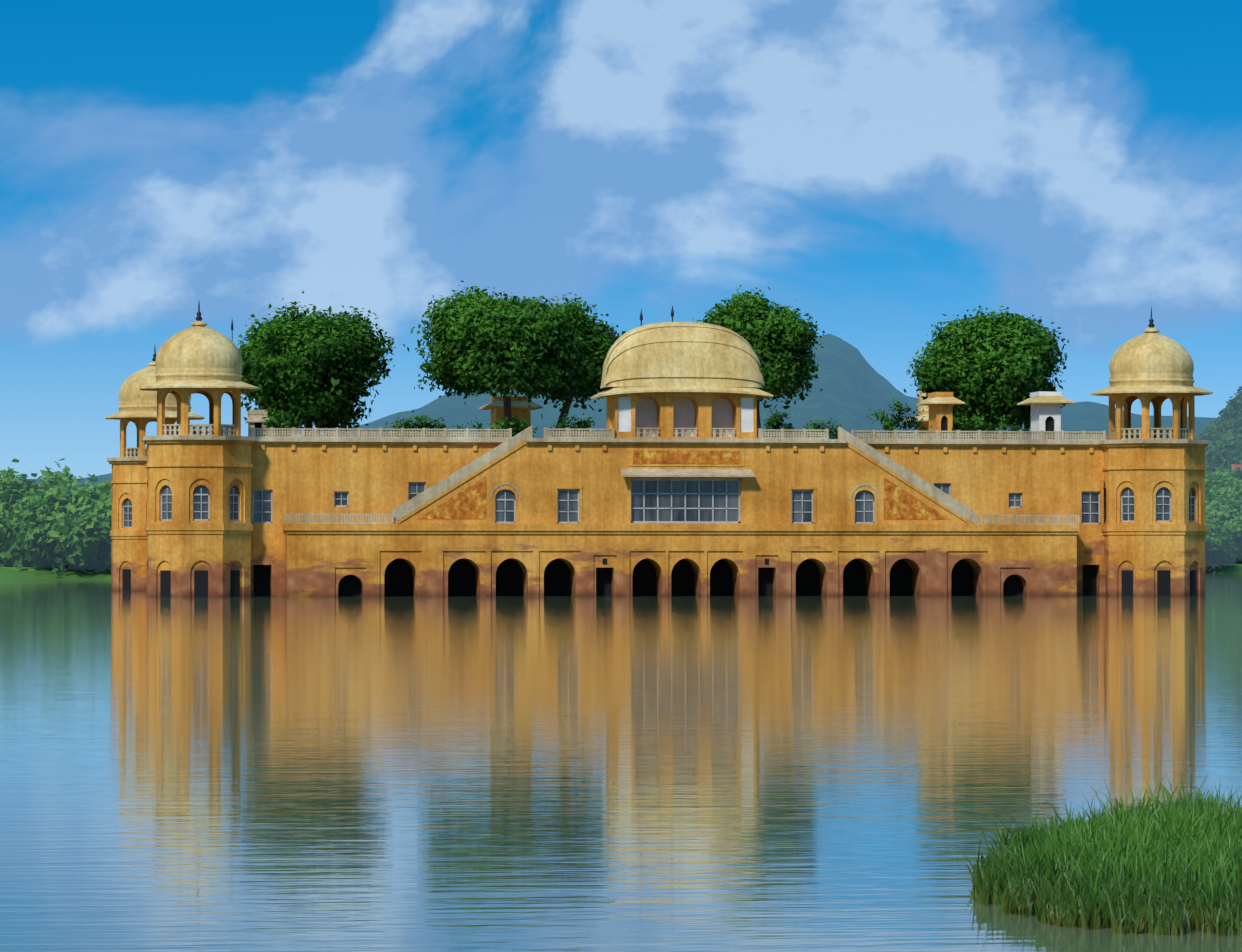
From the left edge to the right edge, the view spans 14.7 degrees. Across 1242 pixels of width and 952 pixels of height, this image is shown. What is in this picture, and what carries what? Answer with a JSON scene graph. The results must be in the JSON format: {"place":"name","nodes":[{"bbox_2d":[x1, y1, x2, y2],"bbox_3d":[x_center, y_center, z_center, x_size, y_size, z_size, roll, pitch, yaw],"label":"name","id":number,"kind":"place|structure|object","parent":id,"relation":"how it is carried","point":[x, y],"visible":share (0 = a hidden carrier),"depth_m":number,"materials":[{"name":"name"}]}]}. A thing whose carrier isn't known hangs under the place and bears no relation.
{"place":"outdoors","nodes":[
{"label":"outdoors","id":0,"kind":"place"},
{"bbox_2d":[0,573,1241,951],"bbox_3d":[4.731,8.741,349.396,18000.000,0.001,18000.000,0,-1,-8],"label":"lake water","id":1,"kind":"structure","parent":0,"point":[518,773],"depth_m":58.57,"materials":[{"name":"blue liquid"}]},
{"bbox_2d":[105,302,1212,596],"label":"palace","id":2,"kind":"structure","parent":1,"relation":"on","point":[681,478],"depth_m":349.95,"materials":[{"name":"stone"}]},
{"bbox_2d":[259,398,1019,438],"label":"shrubs","id":3,"kind":"object","parent":2,"relation":"on","point":[275,422],"visible":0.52,"depth_m":357.80,"materials":[{"name":"green plant"}]},
{"bbox_2d":[229,281,1068,437],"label":"trees","id":4,"kind":"object","parent":2,"relation":"on","point":[321,370],"visible":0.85,"depth_m":373.02,"materials":[{"name":"green plant"}]},
{"bbox_2d":[246,391,1074,438],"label":"rooftop pavilions","id":5,"kind":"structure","parent":2,"relation":"on","point":[1045,410],"depth_m":373.89,"materials":[{"name":"stone"}]},
{"bbox_2d":[763,408,794,436],"bbox_3d":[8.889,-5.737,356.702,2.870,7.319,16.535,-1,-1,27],"label":"clipped bush","id":6,"kind":"object","parent":2,"relation":"on","point":[775,420],"visible":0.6,"depth_m":362.47,"materials":[{"name":"green plant"}]},
{"bbox_2d":[962,770,1241,935],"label":"reed grass clump","id":7,"kind":"object","parent":1,"relation":"on","point":[1173,868],"visible":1,"depth_m":33.02,"materials":[{"name":"green plant"}]},
{"bbox_2d":[0,334,1241,579],"bbox_3d":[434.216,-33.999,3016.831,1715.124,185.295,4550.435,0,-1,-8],"label":"mountain","id":8,"kind":"structure","parent":0,"point":[852,384],"depth_m":3486.63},
{"bbox_2d":[0,386,1241,575],"bbox_3d":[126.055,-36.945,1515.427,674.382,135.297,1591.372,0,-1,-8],"label":"shore trees","id":9,"kind":"object","parent":8,"relation":"on","point":[60,520],"visible":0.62,"depth_m":698.35,"materials":[{"name":"green plant"}]},
{"bbox_2d":[1232,464,1241,479],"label":"building","id":10,"kind":"structure","parent":8,"relation":"on","point":[1234,466],"depth_m":1733.88,"materials":[{"name":"pink"}]},
{"bbox_2d":[0,0,1241,478],"label":"sky","id":11,"kind":"structure","parent":0,"point":[886,169],"materials":[{"name":"blue"}]}
]}

